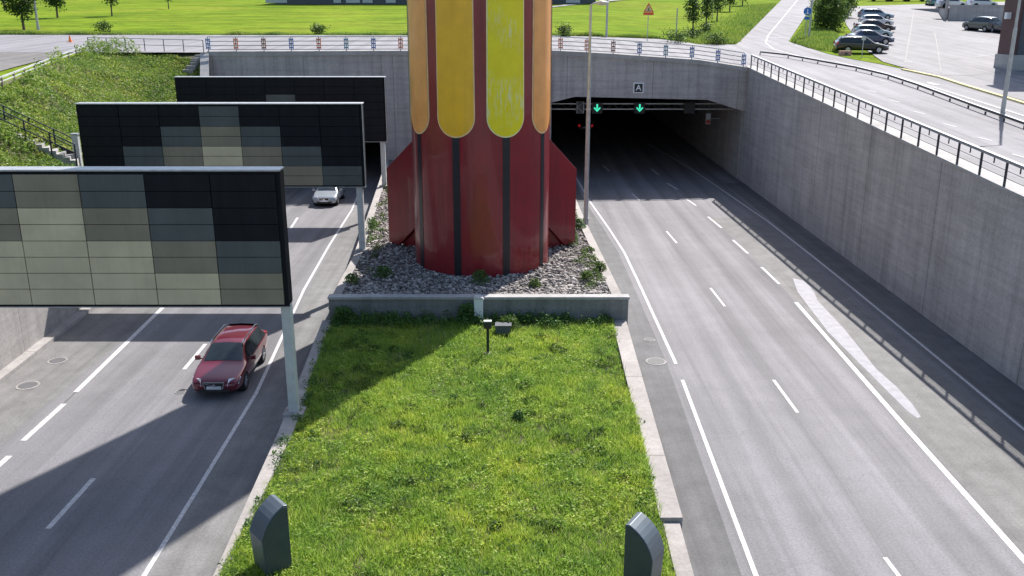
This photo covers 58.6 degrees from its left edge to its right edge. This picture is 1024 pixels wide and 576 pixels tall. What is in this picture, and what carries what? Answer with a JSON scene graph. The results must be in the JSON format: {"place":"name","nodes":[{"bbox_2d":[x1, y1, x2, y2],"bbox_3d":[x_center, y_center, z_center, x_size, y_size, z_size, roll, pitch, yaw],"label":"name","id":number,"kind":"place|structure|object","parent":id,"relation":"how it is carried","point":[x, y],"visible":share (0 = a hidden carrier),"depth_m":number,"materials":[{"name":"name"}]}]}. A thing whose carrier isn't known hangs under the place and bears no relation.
{"place":"outdoors","nodes":[
{"label":"outdoors","id":0,"kind":"place"},
{"bbox_2d":[0,52,69,70],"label":"gravel yard","id":1,"kind":"structure","parent":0,"point":[8,60],"depth_m":66.91,"materials":[{"name":"grey gravel"}]},
{"bbox_2d":[0,52,199,165],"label":"bank","id":2,"kind":"structure","parent":0,"point":[34,153],"depth_m":59.40,"materials":[{"name":"green plant"}]},
{"bbox_2d":[0,104,79,165],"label":"stairs","id":3,"kind":"structure","parent":2,"relation":"on","point":[66,158],"depth_m":45.81,"materials":[{"name":"concrete"}]},
{"bbox_2d":[0,45,90,86],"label":"yard fence","id":4,"kind":"object","parent":2,"relation":"on","point":[21,69],"visible":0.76,"depth_m":55.87,"materials":[{"name":"grey metal"}]},
{"bbox_2d":[70,133,82,165],"bbox_3d":[-22.320,-6.928,46.852,0.400,2.020,0.320,0,17,0],"label":"gate post","id":5,"kind":"object","parent":2,"relation":"on","point":[75,138],"visible":0.57,"depth_m":46.65,"materials":[{"name":"metal"}]},
{"bbox_2d":[0,32,199,165],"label":"bank greenery","id":6,"kind":"object","parent":2,"relation":"on","point":[17,92],"visible":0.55,"depth_m":58.65,"materials":[{"name":"green plant"}]},
{"bbox_2d":[182,55,199,74],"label":"stairs","id":7,"kind":"structure","parent":2,"relation":"on","point":[194,63],"depth_m":69.78,"materials":[{"name":"concrete"}]},
{"bbox_2d":[0,187,299,443],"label":"road shoulder","id":8,"kind":"object","parent":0,"point":[89,340],"visible":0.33,"depth_m":36.63},
{"bbox_2d":[15,381,39,389],"bbox_3d":[-18.137,3.643,34.172,0.840,0.022,0.840,0,17,0],"label":"manhole cover","id":9,"kind":"object","parent":8,"relation":"on","point":[27,385],"visible":1,"depth_m":34.12,"materials":[{"name":"metal"}]},
{"bbox_2d":[47,357,67,363],"bbox_3d":[-18.239,2.908,36.602,0.760,0.022,0.760,0,17,0],"label":"manhole cover","id":10,"kind":"object","parent":8,"relation":"on","point":[57,360],"visible":1,"depth_m":36.57,"materials":[{"name":"concrete"}]},
{"bbox_2d":[117,51,206,57],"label":"bank top","id":11,"kind":"structure","parent":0,"point":[187,54],"depth_m":71.95,"materials":[{"name":"soil"}]},
{"bbox_2d":[87,37,203,52],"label":"bank railing","id":12,"kind":"object","parent":11,"relation":"on","point":[163,45],"visible":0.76,"depth_m":72.02,"materials":[{"name":"metal"}]},
{"bbox_2d":[0,142,380,575],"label":"road","id":13,"kind":"structure","parent":0,"point":[134,434],"depth_m":29.80,"materials":[{"name":"grey asphalt"}]},
{"bbox_2d":[0,53,209,382],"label":"retaining wall","id":14,"kind":"structure","parent":13,"relation":"on","point":[27,335],"depth_m":37.46,"materials":[{"name":"concrete"}]},
{"bbox_2d":[192,323,267,392],"bbox_3d":[-10.780,2.641,35.000,2.240,1.569,4.840,0,17,-1],"label":"car","id":15,"kind":"object","parent":13,"relation":"on","point":[233,356],"visible":1,"depth_m":34.09,"materials":[{"name":"paint"}]},
{"bbox_2d":[147,211,368,575],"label":"road shoulder","id":16,"kind":"object","parent":13,"relation":"on","point":[197,542],"visible":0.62,"depth_m":28.65,"materials":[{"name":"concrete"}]},
{"bbox_2d":[213,320,331,575],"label":"kerb wall","id":17,"kind":"structure","parent":13,"relation":"on","point":[266,474],"depth_m":26.54,"materials":[{"name":"concrete"}]},
{"bbox_2d":[312,187,344,205],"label":"car","id":18,"kind":"object","parent":13,"relation":"on","point":[327,196],"visible":0.8,"depth_m":65.83,"materials":[{"name":"paint"}]},
{"bbox_2d":[333,159,388,293],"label":"kerb wall","id":19,"kind":"structure","parent":13,"relation":"on","point":[351,267],"depth_m":45.09,"materials":[{"name":"concrete"}]},
{"bbox_2d":[0,35,749,66],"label":"bridge road","id":20,"kind":"structure","parent":0,"point":[28,43],"depth_m":81.82,"materials":[{"name":"grey asphalt"}]},
{"bbox_2d":[643,3,653,40],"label":"warning sign","id":21,"kind":"object","parent":20,"relation":"on","point":[648,9],"visible":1,"depth_m":88.70,"materials":[{"name":"metal"}]},
{"bbox_2d":[217,316,675,575],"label":"median ground","id":22,"kind":"structure","parent":0,"point":[381,531],"depth_m":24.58,"materials":[{"name":"green plant"}]},
{"bbox_2d":[0,166,306,419],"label":"screen board","id":23,"kind":"object","parent":22,"relation":"on","point":[143,236],"visible":1,"depth_m":27.46,"materials":[{"name":"metal"}]},
{"bbox_2d":[250,494,295,575],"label":"floodlight housing","id":24,"kind":"object","parent":22,"relation":"on","point":[270,536],"visible":0.92,"depth_m":20.72,"materials":[{"name":"grey metal"}]},
{"bbox_2d":[225,327,332,575],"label":"kerb edge weeds","id":25,"kind":"object","parent":22,"relation":"on","point":[282,456],"visible":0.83,"depth_m":26.76,"materials":[{"name":"green plant"}]},
{"bbox_2d":[329,305,354,326],"bbox_3d":[-6.999,1.151,37.847,1.201,0.776,1.290,0,17,0],"label":"weed plant","id":26,"kind":"object","parent":22,"relation":"on","point":[340,310],"visible":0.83,"depth_m":37.63,"materials":[{"name":"green plant"}]},
{"bbox_2d":[215,320,656,575],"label":"median weeds","id":27,"kind":"object","parent":22,"relation":"on","point":[497,458],"visible":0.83,"depth_m":26.35,"materials":[{"name":"green plant"}]},
{"bbox_2d":[224,317,670,575],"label":"median leaves","id":28,"kind":"object","parent":22,"relation":"on","point":[395,467],"visible":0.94,"depth_m":25.45,"materials":[{"name":"green plant"}]},
{"bbox_2d":[223,317,675,575],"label":"dry stems","id":29,"kind":"object","parent":22,"relation":"on","point":[476,439],"visible":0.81,"depth_m":27.21,"materials":[{"name":"green plant"}]},
{"bbox_2d":[455,302,478,325],"bbox_3d":[-1.925,1.065,37.813,1.092,0.940,1.071,0,17,0],"label":"weed plant","id":30,"kind":"object","parent":22,"relation":"on","point":[465,307],"visible":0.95,"depth_m":37.68,"materials":[{"name":"green plant"}]},
{"bbox_2d":[330,307,611,329],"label":"wall foot weeds","id":31,"kind":"object","parent":22,"relation":"on","point":[390,317],"depth_m":37.70,"materials":[{"name":"green plant"}]},
{"bbox_2d":[473,295,483,320],"bbox_3d":[-1.390,0.916,38.057,0.440,1.200,0.480,0,17,0],"label":"utility cabinet","id":32,"kind":"object","parent":22,"relation":"on","point":[478,303],"visible":0.71,"depth_m":37.81,"materials":[{"name":"white plastic"}]},
{"bbox_2d":[327,294,629,324],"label":"wall","id":33,"kind":"structure","parent":22,"relation":"on","point":[615,306],"depth_m":38.12,"materials":[{"name":"concrete"}]},
{"bbox_2d":[484,320,491,355],"bbox_3d":[-0.910,1.914,34.326,0.300,1.450,0.260,0,17,0],"label":"marker post","id":34,"kind":"object","parent":22,"relation":"on","point":[487,325],"visible":0.8,"depth_m":34.19,"materials":[{"name":"black plastic"}]},
{"bbox_2d":[495,322,511,335],"bbox_3d":[-0.350,1.669,36.655,0.660,0.470,0.460,0,17,0],"label":"floodlight","id":35,"kind":"object","parent":22,"relation":"on","point":[505,327],"visible":0.94,"depth_m":36.47,"materials":[{"name":"grey metal"}]},
{"bbox_2d":[493,314,523,331],"bbox_3d":[-0.144,1.430,37.115,1.301,0.636,1.329,0,17,0],"label":"weed plant","id":36,"kind":"object","parent":22,"relation":"on","point":[510,319],"visible":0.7,"depth_m":36.99,"materials":[{"name":"green plant"}]},
{"bbox_2d":[511,409,525,421],"bbox_3d":[0.203,4.024,28.982,0.515,0.391,0.473,0,17,0],"label":"weed plant","id":37,"kind":"object","parent":22,"relation":"on","point":[518,413],"visible":0.97,"depth_m":28.91,"materials":[{"name":"green plant"}]},
{"bbox_2d":[623,512,663,575],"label":"floodlight housing","id":38,"kind":"object","parent":22,"relation":"on","point":[643,550],"visible":1,"depth_m":19.90,"materials":[{"name":"grey metal"}]},
{"bbox_2d":[342,160,610,294],"bbox_3d":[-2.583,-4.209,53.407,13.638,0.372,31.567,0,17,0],"label":"loose stones","id":39,"kind":"object","parent":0,"point":[449,283],"visible":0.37,"depth_m":40.83,"materials":[{"name":"grey gravel"}]},
{"bbox_2d":[74,102,369,253],"bbox_3d":[-13.912,-5.298,44.494,13.645,7.365,0.659,0,17,0],"label":"screen board","id":40,"kind":"object","parent":39,"relation":"on","point":[313,144],"visible":0.85,"depth_m":43.59,"materials":[{"name":"metal"}]},
{"bbox_2d":[173,76,387,188],"bbox_3d":[-15.285,-10.386,61.185,13.890,7.435,0.659,0,17,0],"label":"screen board","id":41,"kind":"object","parent":39,"relation":"on","point":[369,92],"visible":0.52,"depth_m":60.07,"materials":[{"name":"metal"}]},
{"bbox_2d":[344,273,359,283],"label":"weed plant","id":42,"kind":"object","parent":39,"relation":"on","point":[348,277],"visible":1,"depth_m":40.12,"materials":[{"name":"green plant"}]},
{"bbox_2d":[365,217,379,232],"bbox_3d":[-7.598,-3.421,49.274,0.815,0.875,0.794,12,20,34],"label":"weed plant","id":43,"kind":"object","parent":39,"relation":"on","point":[371,228],"visible":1,"depth_m":49.20,"materials":[{"name":"green plant"}]},
{"bbox_2d":[372,265,395,278],"bbox_3d":[-5.803,-0.743,41.075,1.098,0.523,1.050,0,17,0],"label":"weed plant","id":44,"kind":"object","parent":39,"relation":"on","point":[385,271],"visible":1,"depth_m":40.98,"materials":[{"name":"green plant"}]},
{"bbox_2d":[469,269,489,283],"bbox_3d":[-1.410,-0.522,40.208,0.968,0.583,0.940,0,17,0],"label":"weed plant","id":45,"kind":"object","parent":39,"relation":"on","point":[479,277],"visible":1,"depth_m":40.12,"materials":[{"name":"green plant"}]},
{"bbox_2d":[386,0,576,277],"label":"tower","id":46,"kind":"structure","parent":39,"relation":"on","point":[481,169],"depth_m":40.12,"materials":[{"name":"red metal"}]},
{"bbox_2d":[365,183,606,289],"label":"stone bed weeds","id":47,"kind":"object","parent":39,"relation":"on","point":[591,257],"visible":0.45,"depth_m":44.94,"materials":[{"name":"green plant"}]},
{"bbox_2d":[579,270,594,282],"bbox_3d":[3.343,-0.530,40.447,0.779,0.493,0.743,10,19,30],"label":"weed plant","id":48,"kind":"object","parent":39,"relation":"on","point":[587,273],"visible":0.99,"depth_m":40.39,"materials":[{"name":"green plant"}]},
{"bbox_2d":[594,261,606,270],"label":"weed plant","id":49,"kind":"object","parent":39,"relation":"on","point":[600,265],"visible":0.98,"depth_m":41.89,"materials":[{"name":"green plant"}]},
{"bbox_2d":[0,0,1022,100],"bbox_3d":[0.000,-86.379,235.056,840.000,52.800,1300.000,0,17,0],"label":"meadow","id":50,"kind":"structure","parent":0,"point":[258,16],"depth_m":127.48,"materials":[{"name":"green plant"}]},
{"bbox_2d":[1,0,47,29],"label":"tree","id":51,"kind":"object","parent":50,"relation":"on","point":[22,8],"visible":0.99,"depth_m":99.32,"materials":[{"name":"green plant"}]},
{"bbox_2d":[43,0,66,17],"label":"tree","id":52,"kind":"object","parent":50,"relation":"on","point":[56,4],"visible":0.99,"depth_m":123.38,"materials":[{"name":"green plant"}]},
{"bbox_2d":[90,18,115,31],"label":"bush","id":53,"kind":"object","parent":50,"relation":"on","point":[103,25],"visible":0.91,"depth_m":94.11,"materials":[{"name":"green plant"}]},
{"bbox_2d":[309,22,330,33],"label":"bush","id":54,"kind":"object","parent":50,"relation":"on","point":[319,30],"visible":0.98,"depth_m":93.13,"materials":[{"name":"green plant"}]},
{"bbox_2d":[0,29,740,42],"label":"meadow edge grass","id":55,"kind":"structure","parent":50,"relation":"on","point":[236,32],"depth_m":92.38,"materials":[{"name":"green plant"}]},
{"bbox_2d":[265,0,595,4],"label":"long building","id":56,"kind":"structure","parent":50,"relation":"on","point":[340,2],"depth_m":167.70,"materials":[{"name":"paint"}]},
{"bbox_2d":[555,22,574,36],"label":"bush","id":57,"kind":"object","parent":50,"relation":"on","point":[563,29],"visible":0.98,"depth_m":90.74,"materials":[{"name":"green plant"}]},
{"bbox_2d":[659,27,691,42],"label":"bush","id":58,"kind":"object","parent":50,"relation":"on","point":[679,37],"visible":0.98,"depth_m":90.43,"materials":[{"name":"green plant"}]},
{"bbox_2d":[683,0,705,33],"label":"tree","id":59,"kind":"object","parent":50,"relation":"on","point":[694,4],"visible":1,"depth_m":105.34,"materials":[{"name":"green plant"}]},
{"bbox_2d":[683,25,705,38],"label":"bush","id":60,"kind":"object","parent":50,"relation":"on","point":[692,30],"visible":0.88,"depth_m":98.69,"materials":[{"name":"green plant"}]},
{"bbox_2d":[696,19,714,32],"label":"bush","id":61,"kind":"object","parent":50,"relation":"on","point":[706,27],"visible":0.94,"depth_m":106.99,"materials":[{"name":"green plant"}]},
{"bbox_2d":[699,0,715,22],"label":"tree","id":62,"kind":"object","parent":50,"relation":"on","point":[707,9],"visible":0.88,"depth_m":112.37,"materials":[{"name":"green plant"}]},
{"bbox_2d":[700,32,728,44],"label":"bush","id":63,"kind":"object","parent":50,"relation":"on","point":[717,38],"visible":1,"depth_m":92.56,"materials":[{"name":"green plant"}]},
{"bbox_2d":[663,3,775,43],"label":"roadside grass","id":64,"kind":"structure","parent":50,"relation":"on","point":[746,22],"depth_m":118.03,"materials":[{"name":"green plant"}]},
{"bbox_2d":[712,0,726,20],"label":"tree","id":65,"kind":"object","parent":50,"relation":"on","point":[717,5],"visible":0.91,"depth_m":126.82,"materials":[{"name":"green plant"}]},
{"bbox_2d":[838,0,859,16],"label":"bush","id":66,"kind":"object","parent":50,"relation":"on","point":[853,4],"visible":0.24,"depth_m":132.71,"materials":[{"name":"green plant"}]},
{"bbox_2d":[576,184,741,575],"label":"dark road shoulder","id":67,"kind":"object","parent":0,"point":[708,545],"visible":0.28,"depth_m":29.45},
{"bbox_2d":[645,357,666,364],"bbox_3d":[5.767,2.933,36.518,0.840,0.022,0.840,0,17,0],"label":"manhole cover","id":68,"kind":"object","parent":67,"relation":"on","point":[655,361],"visible":1,"depth_m":36.46,"materials":[{"name":"metal"}]},
{"bbox_2d":[737,0,814,51],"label":"climbing road","id":69,"kind":"structure","parent":0,"point":[786,27],"depth_m":114.84,"materials":[{"name":"grey asphalt"}]},
{"bbox_2d":[551,97,1023,575],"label":"road","id":70,"kind":"structure","parent":0,"point":[795,510],"depth_m":33.47,"materials":[{"name":"grey asphalt"}]},
{"bbox_2d":[63,201,887,557],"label":"road seams","id":71,"kind":"object","parent":70,"relation":"on","point":[787,403],"visible":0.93,"depth_m":31.32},
{"bbox_2d":[207,50,748,178],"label":"tunnel portal","id":72,"kind":"object","parent":70,"relation":"on","point":[670,80],"visible":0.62,"depth_m":73.15,"materials":[{"name":"concrete"}]},
{"bbox_2d":[205,36,745,66],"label":"bridge railing","id":73,"kind":"object","parent":72,"relation":"on","point":[235,45],"visible":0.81,"depth_m":71.60,"materials":[{"name":"metal"}]},
{"bbox_2d":[633,83,643,92],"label":"letter sign","id":74,"kind":"object","parent":72,"relation":"attached to","point":[638,87],"visible":1,"depth_m":73.37,"materials":[{"name":"white plastic"}]},
{"bbox_2d":[551,101,733,113],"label":"signal gantry","id":75,"kind":"object","parent":72,"relation":"attached to","point":[640,108],"visible":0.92,"depth_m":77.26,"materials":[{"name":"metal"}]},
{"bbox_2d":[0,144,1023,575],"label":"road markings","id":76,"kind":"object","parent":70,"relation":"on","point":[710,454],"visible":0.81,"depth_m":31.86,"materials":[{"name":"paint"}]},
{"bbox_2d":[576,118,593,131],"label":"car","id":77,"kind":"object","parent":70,"relation":"on","point":[581,125],"visible":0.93,"depth_m":105.50,"materials":[{"name":"paint"}]},
{"bbox_2d":[576,200,620,293],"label":"kerb wall","id":78,"kind":"structure","parent":70,"relation":"on","point":[612,286],"depth_m":44.72,"materials":[{"name":"concrete"}]},
{"bbox_2d":[583,0,608,224],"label":"street lamp","id":79,"kind":"object","parent":78,"relation":"on","point":[586,177],"visible":0.94,"depth_m":49.58,"materials":[{"name":"metal"}]},
{"bbox_2d":[613,320,682,529],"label":"kerb wall","id":80,"kind":"structure","parent":70,"relation":"on","point":[666,495],"depth_m":28.14,"materials":[{"name":"concrete"}]},
{"bbox_2d":[663,523,693,575],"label":"kerb wall","id":81,"kind":"structure","parent":70,"relation":"on","point":[679,555],"depth_m":22.08,"materials":[{"name":"concrete"}]},
{"bbox_2d":[711,218,1023,552],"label":"pale road shoulder","id":82,"kind":"object","parent":70,"relation":"on","point":[977,450],"visible":1,"depth_m":32.94},
{"bbox_2d":[793,278,920,417],"bbox_3d":[14.277,1.983,39.675,0.930,0.001,17.266,1,17,3],"label":"road pale patch","id":83,"kind":"object","parent":82,"relation":"on","point":[835,329],"visible":1,"depth_m":38.84,"materials":[{"name":"paint"}]},
{"bbox_2d":[738,66,1023,389],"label":"retaining wall","id":84,"kind":"structure","parent":70,"relation":"on","point":[923,229],"depth_m":44.48,"materials":[{"name":"concrete"}]},
{"bbox_2d":[750,54,1023,186],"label":"wall railing","id":85,"kind":"object","parent":84,"relation":"on","point":[976,147],"depth_m":44.21,"materials":[{"name":"metal"}]},
{"bbox_2d":[815,49,899,67],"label":"roadside verge","id":86,"kind":"structure","parent":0,"point":[860,58],"depth_m":79.75,"materials":[{"name":"green plant"}]},
{"bbox_2d":[706,42,1023,184],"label":"road","id":87,"kind":"structure","parent":0,"point":[972,124],"depth_m":56.33,"materials":[{"name":"grey asphalt"}]},
{"bbox_2d":[759,51,1023,128],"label":"guard rail","id":88,"kind":"object","parent":87,"relation":"on","point":[947,95],"visible":1,"depth_m":61.62,"materials":[{"name":"metal"}]},
{"bbox_2d":[765,1,1023,157],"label":"road markings","id":89,"kind":"object","parent":87,"relation":"on","point":[891,74],"visible":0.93,"depth_m":64.19,"materials":[{"name":"paint"}]},
{"bbox_2d":[901,68,1023,104],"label":"car park kerb","id":90,"kind":"object","parent":87,"relation":"on","point":[975,88],"visible":0.89,"depth_m":62.60,"materials":[{"name":"grey concrete"}]},
{"bbox_2d":[999,0,1020,117],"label":"street lamp","id":91,"kind":"object","parent":87,"relation":"on","point":[1007,78],"visible":0.79,"depth_m":49.83,"materials":[{"name":"metal"}]},
{"bbox_2d":[725,183,1023,424],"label":"road verge","id":92,"kind":"structure","parent":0,"point":[999,388],"depth_m":41.92,"materials":[{"name":"grey asphalt"}]},
{"bbox_2d":[844,2,1023,100],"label":"car park","id":93,"kind":"structure","parent":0,"point":[961,49],"depth_m":87.81,"materials":[{"name":"grey asphalt"}]},
{"bbox_2d":[833,35,888,53],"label":"car","id":94,"kind":"object","parent":93,"relation":"on","point":[847,43],"visible":0.94,"depth_m":84.10,"materials":[{"name":"paint"}]},
{"bbox_2d":[845,29,894,44],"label":"car","id":95,"kind":"object","parent":93,"relation":"on","point":[873,36],"visible":0.7,"depth_m":92.14,"materials":[{"name":"paint"}]},
{"bbox_2d":[851,24,892,36],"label":"car","id":96,"kind":"object","parent":93,"relation":"on","point":[878,29],"visible":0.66,"depth_m":98.59,"materials":[{"name":"paint"}]},
{"bbox_2d":[853,19,895,30],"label":"car","id":97,"kind":"object","parent":93,"relation":"on","point":[883,26],"visible":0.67,"depth_m":107.42,"materials":[{"name":"paint"}]},
{"bbox_2d":[857,8,893,19],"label":"car","id":98,"kind":"object","parent":93,"relation":"on","point":[875,11],"visible":0.67,"depth_m":128.74,"materials":[{"name":"paint"}]},
{"bbox_2d":[858,14,893,24],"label":"car","id":99,"kind":"object","parent":93,"relation":"on","point":[877,17],"visible":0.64,"depth_m":115.39,"materials":[{"name":"paint"}]},
{"bbox_2d":[904,12,1001,75],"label":"parking line markings","id":100,"kind":"object","parent":93,"relation":"on","point":[937,52],"visible":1,"depth_m":81.54,"materials":[{"name":"white paint"}]},
{"bbox_2d":[915,0,1003,20],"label":"parking enclosure","id":101,"kind":"object","parent":93,"relation":"on","point":[960,12],"visible":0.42,"depth_m":126.55,"materials":[{"name":"concrete"}]},
{"bbox_2d":[935,0,966,8],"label":"car","id":102,"kind":"object","parent":101,"relation":"on","point":[939,4],"visible":0.73,"depth_m":130.23,"materials":[{"name":"paint"}]},
{"bbox_2d":[966,0,997,4],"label":"car","id":103,"kind":"object","parent":101,"relation":"on","point":[979,2],"visible":0.7,"depth_m":130.19,"materials":[{"name":"paint"}]},
{"bbox_2d":[962,16,1000,31],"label":"car","id":104,"kind":"object","parent":93,"relation":"on","point":[984,23],"visible":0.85,"depth_m":108.45,"materials":[{"name":"paint"}]},
{"bbox_2d":[991,21,1001,32],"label":"car","id":105,"kind":"object","parent":93,"relation":"on","point":[996,28],"visible":0.23,"depth_m":106.40,"materials":[{"name":"paint"}]},
{"bbox_2d":[993,0,1023,70],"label":"building","id":106,"kind":"structure","parent":93,"relation":"on","point":[1006,33],"depth_m":71.60,"materials":[{"name":"concrete"}]},
{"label":"verge ground","id":107,"kind":"structure","parent":0,"visible":0},
{"bbox_2d":[791,16,844,52],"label":"verge grass","id":108,"kind":"structure","parent":107,"relation":"on","point":[823,38],"depth_m":97.00,"materials":[{"name":"green plant"}]},
{"bbox_2d":[807,0,854,30],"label":"tree","id":109,"kind":"object","parent":107,"relation":"on","point":[830,13],"visible":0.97,"depth_m":109.35,"materials":[{"name":"green plant"}]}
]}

